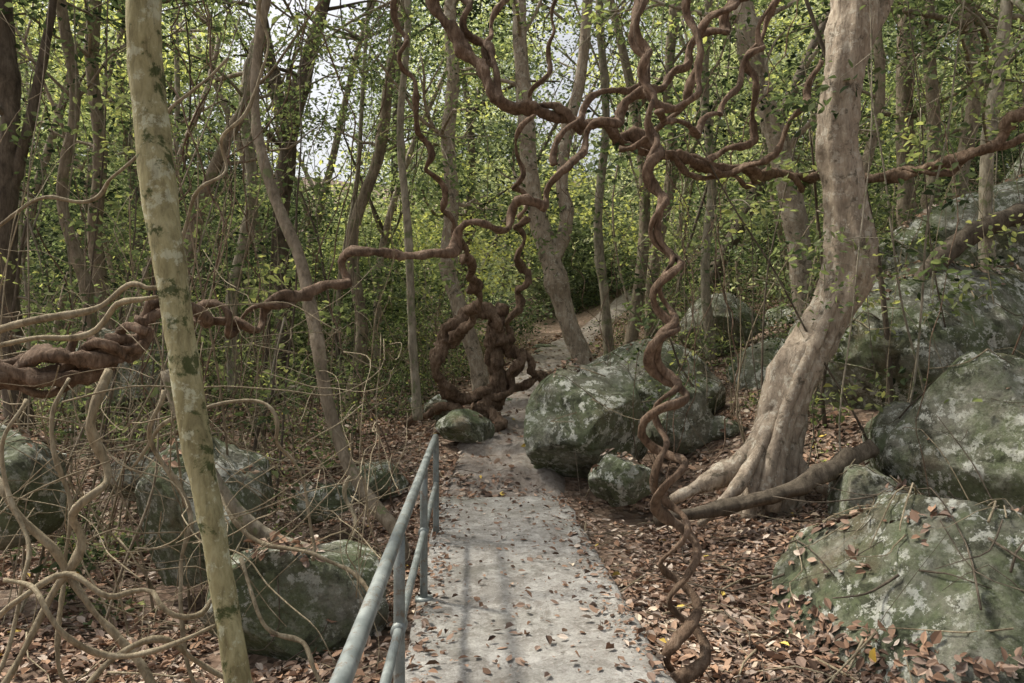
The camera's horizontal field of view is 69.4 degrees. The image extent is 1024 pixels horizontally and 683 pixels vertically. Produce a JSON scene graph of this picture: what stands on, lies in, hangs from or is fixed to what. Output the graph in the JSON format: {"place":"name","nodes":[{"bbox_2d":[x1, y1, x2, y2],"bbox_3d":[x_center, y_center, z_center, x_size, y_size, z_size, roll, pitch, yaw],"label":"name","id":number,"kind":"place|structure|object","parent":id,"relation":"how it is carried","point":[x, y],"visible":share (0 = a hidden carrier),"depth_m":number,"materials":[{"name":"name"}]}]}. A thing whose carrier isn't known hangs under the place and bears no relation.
{"place":"outdoors","nodes":[
{"label":"outdoors","id":0,"kind":"place"},
{"bbox_2d":[0,164,971,682],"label":"ground","id":1,"kind":"structure","parent":0,"point":[632,518],"depth_m":7.61,"materials":[{"name":"brown soil"}]},
{"bbox_2d":[0,0,56,429],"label":"forest tree","id":2,"kind":"object","parent":1,"relation":"on","point":[12,156],"visible":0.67,"depth_m":7.94,"materials":[{"name":"brown plant"}]},
{"bbox_2d":[16,0,183,429],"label":"forest tree","id":3,"kind":"object","parent":1,"relation":"on","point":[75,249],"visible":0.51,"depth_m":8.96,"materials":[{"name":"brown plant"}]},
{"bbox_2d":[54,329,168,419],"bbox_3d":[-5.800,0.490,11.022,1.779,1.378,1.642,0,0,-39],"label":"boulder","id":4,"kind":"object","parent":1,"relation":"on","point":[118,378],"visible":0.12,"depth_m":10.53,"materials":[{"name":"grey stone"}]},
{"bbox_2d":[12,0,347,328],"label":"forest tree","id":5,"kind":"object","parent":1,"relation":"on","point":[90,71],"visible":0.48,"depth_m":10.93,"materials":[{"name":"brown plant"}]},
{"bbox_2d":[125,0,252,682],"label":"lichen trunk tree","id":6,"kind":"object","parent":1,"relation":"on","point":[154,147],"visible":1,"depth_m":3.23,"materials":[{"name":"beige plant"}]},
{"bbox_2d":[134,436,273,586],"bbox_3d":[-2.321,1.256,5.551,0.929,1.130,0.950,0,0,0],"label":"boulder","id":7,"kind":"object","parent":1,"relation":"on","point":[245,497],"visible":0.47,"depth_m":5.34,"materials":[{"name":"grey stone"}]},
{"bbox_2d":[0,0,434,682],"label":"vine tangle","id":8,"kind":"object","parent":1,"relation":"on","point":[70,576],"visible":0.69,"depth_m":3.76,"materials":[{"name":"brown plant"}]},
{"bbox_2d":[0,299,155,397],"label":"knotted liana","id":9,"kind":"object","parent":8,"relation":"attached to","point":[94,353],"visible":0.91,"depth_m":4.05,"materials":[{"name":"brown plant"}]},
{"bbox_2d":[104,0,748,345],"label":"wavy liana","id":10,"kind":"object","parent":9,"relation":"on","point":[207,319],"visible":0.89,"depth_m":5.53,"materials":[{"name":"brown plant"}]},
{"bbox_2d":[108,0,389,398],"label":"forest tree","id":11,"kind":"object","parent":1,"relation":"on","point":[326,8],"visible":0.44,"depth_m":13.86,"materials":[{"name":"green plant"}]},
{"bbox_2d":[103,0,416,399],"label":"forest tree","id":12,"kind":"object","parent":1,"relation":"on","point":[250,168],"visible":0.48,"depth_m":11.92,"materials":[{"name":"brown plant"}]},
{"bbox_2d":[175,0,399,427],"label":"forest tree","id":13,"kind":"object","parent":1,"relation":"on","point":[212,171],"visible":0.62,"depth_m":9.94,"materials":[{"name":"green plant"}]},
{"bbox_2d":[199,539,388,661],"bbox_3d":[-1.346,1.584,4.621,1.106,0.753,0.808,0,0,-13],"label":"boulder","id":14,"kind":"object","parent":1,"relation":"on","point":[317,593],"visible":0.68,"depth_m":4.29,"materials":[{"name":"grey stone"}]},
{"bbox_2d":[294,481,353,523],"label":"boulder","id":15,"kind":"object","parent":1,"relation":"on","point":[334,501],"visible":0.66,"depth_m":7.00,"materials":[{"name":"grey stone"}]},
{"bbox_2d":[250,0,410,560],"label":"forest tree","id":16,"kind":"object","parent":1,"relation":"on","point":[385,518],"visible":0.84,"depth_m":6.34,"materials":[{"name":"brown plant"}]},
{"bbox_2d":[347,461,407,502],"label":"boulder","id":17,"kind":"object","parent":1,"relation":"on","point":[400,485],"visible":0.43,"depth_m":7.91,"materials":[{"name":"grey stone"}]},
{"bbox_2d":[218,0,544,420],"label":"forest tree","id":18,"kind":"object","parent":1,"relation":"on","point":[416,401],"visible":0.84,"depth_m":9.96,"materials":[{"name":"green plant"}]},
{"bbox_2d":[284,0,571,409],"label":"forest tree","id":19,"kind":"object","parent":1,"relation":"on","point":[380,146],"visible":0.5,"depth_m":12.93,"materials":[{"name":"brown plant"}]},
{"bbox_2d":[423,394,449,420],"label":"boulder","id":20,"kind":"object","parent":1,"relation":"on","point":[437,397],"visible":0.38,"depth_m":11.35,"materials":[{"name":"grey stone"}]},
{"bbox_2d":[435,409,494,443],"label":"boulder","id":21,"kind":"object","parent":1,"relation":"on","point":[462,425],"visible":0.94,"depth_m":9.59,"materials":[{"name":"grey stone"}]},
{"bbox_2d":[326,0,624,400],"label":"forest tree","id":22,"kind":"object","parent":1,"relation":"on","point":[479,374],"visible":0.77,"depth_m":12.49,"materials":[{"name":"green plant"}]},
{"bbox_2d":[402,215,551,431],"bbox_3d":[-0.415,-0.169,10.537,2.327,3.064,1.203,0,0,0],"label":"coiled liana","id":23,"kind":"object","parent":1,"relation":"on","point":[496,391],"visible":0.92,"depth_m":10.72,"materials":[{"name":"brown plant"}]},
{"bbox_2d":[0,1,1022,637],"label":"bare shoots","id":24,"kind":"object","parent":1,"relation":"on","point":[134,539],"visible":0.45,"depth_m":7.11,"materials":[{"name":"brown plant"}]},
{"bbox_2d":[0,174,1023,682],"bbox_3d":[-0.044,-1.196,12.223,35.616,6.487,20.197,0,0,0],"label":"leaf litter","id":25,"kind":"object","parent":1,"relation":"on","point":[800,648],"visible":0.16,"depth_m":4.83,"materials":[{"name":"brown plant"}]},
{"bbox_2d":[0,423,67,549],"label":"boulder","id":26,"kind":"object","parent":25,"relation":"on","point":[18,466],"visible":0.61,"depth_m":5.01,"materials":[{"name":"grey stone"}]},
{"bbox_2d":[100,452,159,501],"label":"boulder","id":27,"kind":"object","parent":25,"relation":"on","point":[125,493],"visible":0.12,"depth_m":7.33,"materials":[{"name":"grey stone"}]},
{"bbox_2d":[0,0,1023,528],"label":"saplings","id":28,"kind":"object","parent":1,"relation":"on","point":[740,214],"visible":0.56,"depth_m":7.93,"materials":[{"name":"green plant"}]},
{"bbox_2d":[0,68,1023,627],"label":"undergrowth","id":29,"kind":"object","parent":1,"relation":"on","point":[426,374],"visible":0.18,"depth_m":11.47,"materials":[{"name":"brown plant"}]},
{"bbox_2d":[0,0,1023,584],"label":"hanging vines","id":30,"kind":"object","parent":1,"relation":"on","point":[228,156],"visible":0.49,"depth_m":7.75,"materials":[{"name":"brown plant"}]},
{"bbox_2d":[390,0,780,348],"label":"looping liana","id":31,"kind":"object","parent":30,"relation":"hanging from","point":[472,311],"visible":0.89,"depth_m":6.93,"materials":[{"name":"brown plant"}]},
{"bbox_2d":[425,0,1023,192],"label":"arching liana","id":32,"kind":"object","parent":30,"relation":"attached to","point":[461,37],"visible":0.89,"depth_m":7.00,"materials":[{"name":"brown plant"}]},
{"bbox_2d":[429,0,594,364],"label":"forked tree","id":33,"kind":"object","parent":1,"relation":"on","point":[557,288],"visible":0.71,"depth_m":12.20,"materials":[{"name":"beige plant"}]},
{"bbox_2d":[0,146,1023,682],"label":"fallen twigs","id":34,"kind":"object","parent":1,"relation":"on","point":[860,646],"depth_m":4.85,"materials":[{"name":"brown wood"}]},
{"bbox_2d":[12,0,1023,389],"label":"distant forest","id":35,"kind":"object","parent":1,"relation":"on","point":[582,196],"depth_m":18.11,"materials":[{"name":"green plant"}]},
{"bbox_2d":[532,344,550,348],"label":"path stone","id":36,"kind":"object","parent":1,"relation":"on","point":[537,346],"visible":0.64,"depth_m":19.31,"materials":[{"name":"grey stone"}]},
{"bbox_2d":[524,363,647,478],"bbox_3d":[0.862,1.032,8.594,1.342,1.565,1.568,0,0,22],"label":"boulder","id":37,"kind":"object","parent":1,"relation":"on","point":[593,432],"visible":0.76,"depth_m":8.14,"materials":[{"name":"grey stone"}]},
{"bbox_2d":[514,0,682,354],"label":"forest tree","id":38,"kind":"object","parent":1,"relation":"on","point":[599,257],"visible":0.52,"depth_m":13.93,"materials":[{"name":"grey plant"}]},
{"bbox_2d":[588,453,651,506],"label":"boulder","id":39,"kind":"object","parent":1,"relation":"on","point":[613,480],"visible":0.91,"depth_m":7.31,"materials":[{"name":"grey stone"}]},
{"bbox_2d":[587,339,726,415],"bbox_3d":[1.952,0.665,10.440,1.962,1.411,1.781,0,0,-20],"label":"boulder","id":40,"kind":"object","parent":1,"relation":"on","point":[715,390],"visible":0.29,"depth_m":10.01,"materials":[{"name":"grey stone"}]},
{"bbox_2d":[633,0,710,682],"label":"hanging spiral liana","id":41,"kind":"object","parent":1,"relation":"on","point":[655,367],"visible":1,"depth_m":4.03,"materials":[{"name":"brown plant"}]},
{"bbox_2d":[646,387,713,453],"bbox_3d":[2.100,0.967,9.252,0.906,0.813,0.668,0,0,-25],"label":"boulder","id":42,"kind":"object","parent":1,"relation":"on","point":[700,421],"visible":0.61,"depth_m":8.97,"materials":[{"name":"grey stone"}]},
{"bbox_2d":[573,0,816,359],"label":"forest tree","id":43,"kind":"object","parent":1,"relation":"on","point":[705,284],"visible":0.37,"depth_m":12.93,"materials":[{"name":"grey plant"}]},
{"bbox_2d":[621,0,771,339],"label":"forest tree","id":44,"kind":"object","parent":1,"relation":"on","point":[668,185],"visible":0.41,"depth_m":14.90,"materials":[{"name":"green plant"}]},
{"bbox_2d":[678,292,765,356],"bbox_3d":[3.985,-0.315,13.918,1.630,1.240,1.188,0,0,0],"label":"boulder","id":45,"kind":"object","parent":1,"relation":"on","point":[720,321],"visible":0.59,"depth_m":13.64,"materials":[{"name":"grey stone"}]},
{"bbox_2d":[709,416,747,440],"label":"stone","id":46,"kind":"object","parent":1,"relation":"on","point":[716,427],"visible":0.48,"depth_m":9.04,"materials":[{"name":"grey stone"}]},
{"bbox_2d":[581,0,894,318],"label":"forest tree","id":47,"kind":"object","parent":1,"relation":"on","point":[744,41],"visible":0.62,"depth_m":11.36,"materials":[{"name":"beige plant"}]},
{"bbox_2d":[726,337,783,388],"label":"boulder","id":48,"kind":"object","parent":1,"relation":"on","point":[768,357],"visible":0.14,"depth_m":10.81,"materials":[{"name":"grey stone"}]},
{"bbox_2d":[653,438,879,525],"bbox_3d":[2.273,1.230,6.570,2.187,0.686,0.225,0,0,-12],"label":"fallen log","id":49,"kind":"object","parent":1,"relation":"on","point":[830,470],"visible":0.91,"depth_m":6.54,"materials":[{"name":"brown wood"}]},
{"bbox_2d":[765,306,796,328],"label":"stone","id":50,"kind":"object","parent":1,"relation":"on","point":[779,310],"visible":0.17,"depth_m":14.92,"materials":[{"name":"grey stone"}]},
{"bbox_2d":[669,0,893,527],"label":"gnarled tree","id":51,"kind":"object","parent":1,"relation":"on","point":[768,454],"visible":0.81,"depth_m":7.03,"materials":[{"name":"beige plant"}]},
{"bbox_2d":[826,464,897,520],"bbox_3d":[3.172,1.419,6.601,0.665,0.651,0.586,0,0,0],"label":"boulder","id":52,"kind":"object","parent":1,"relation":"on","point":[859,480],"visible":0.48,"depth_m":6.43,"materials":[{"name":"grey stone"}]},
{"bbox_2d":[735,0,1023,173],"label":"forest tree","id":53,"kind":"object","parent":1,"relation":"on","point":[879,98],"visible":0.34,"depth_m":10.44,"materials":[{"name":"brown plant"}]},
{"bbox_2d":[862,401,912,472],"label":"boulder","id":54,"kind":"object","parent":1,"relation":"on","point":[876,435],"visible":0.16,"depth_m":7.03,"materials":[{"name":"grey stone"}]},
{"bbox_2d":[758,0,1020,227],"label":"forest tree","id":55,"kind":"object","parent":1,"relation":"on","point":[903,92],"visible":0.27,"depth_m":12.89,"materials":[{"name":"brown plant"}]},
{"bbox_2d":[755,0,1023,213],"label":"forest tree","id":56,"kind":"object","parent":1,"relation":"on","point":[933,83],"visible":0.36,"depth_m":11.95,"materials":[{"name":"green plant"}]},
{"bbox_2d":[872,490,919,506],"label":"boulder","id":57,"kind":"object","parent":1,"relation":"on","point":[885,496],"visible":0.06,"depth_m":5.52,"materials":[{"name":"grey stone"}]},
{"bbox_2d":[770,493,1023,682],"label":"boulder","id":58,"kind":"object","parent":1,"relation":"on","point":[923,601],"visible":0.8,"depth_m":3.89,"materials":[{"name":"grey stone"}]},
{"bbox_2d":[774,262,1023,409],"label":"boulder","id":59,"kind":"object","parent":1,"relation":"on","point":[995,327],"visible":0.27,"depth_m":8.14,"materials":[{"name":"grey stone"}]},
{"bbox_2d":[913,202,1023,280],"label":"leaning dead trunk","id":60,"kind":"object","parent":59,"relation":"on","point":[968,231],"visible":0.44,"depth_m":8.49,"materials":[{"name":"brown wood"}]},
{"bbox_2d":[801,0,1023,198],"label":"forest tree","id":61,"kind":"object","parent":1,"relation":"on","point":[974,103],"visible":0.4,"depth_m":11.42,"materials":[{"name":"green plant"}]},
{"bbox_2d":[875,0,1023,269],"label":"forest tree","id":62,"kind":"object","parent":1,"relation":"on","point":[1007,14],"visible":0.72,"depth_m":8.74,"materials":[{"name":"green plant"}]},
{"bbox_2d":[879,178,1023,272],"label":"boulder","id":63,"kind":"object","parent":1,"relation":"on","point":[1009,197],"visible":0.14,"depth_m":9.50,"materials":[{"name":"grey stone"}]},
{"bbox_2d":[881,351,1023,514],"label":"boulder","id":64,"kind":"object","parent":1,"relation":"on","point":[991,443],"visible":0.74,"depth_m":6.29,"materials":[{"name":"grey stone"}]},
{"bbox_2d":[1003,149,1023,182],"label":"boulder","id":65,"kind":"object","parent":1,"relation":"on","point":[1016,170],"visible":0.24,"depth_m":14.47,"materials":[{"name":"grey stone"}]},
{"bbox_2d":[18,0,1018,192],"label":"sky","id":66,"kind":"structure","parent":0,"point":[323,89],"materials":[{"name":"white"}]},
{"bbox_2d":[441,289,632,496],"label":"stony path","id":67,"kind":"structure","parent":0,"point":[548,480],"depth_m":9.28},
{"bbox_2d":[405,496,675,682],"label":"concrete path","id":68,"kind":"structure","parent":0,"point":[470,643],"depth_m":4.46,"materials":[{"name":"grey concrete"}]},
{"bbox_2d":[329,434,438,682],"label":"handrail","id":69,"kind":"object","parent":68,"relation":"on","point":[346,667],"visible":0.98,"depth_m":3.03,"materials":[{"name":"metal"}]}
]}

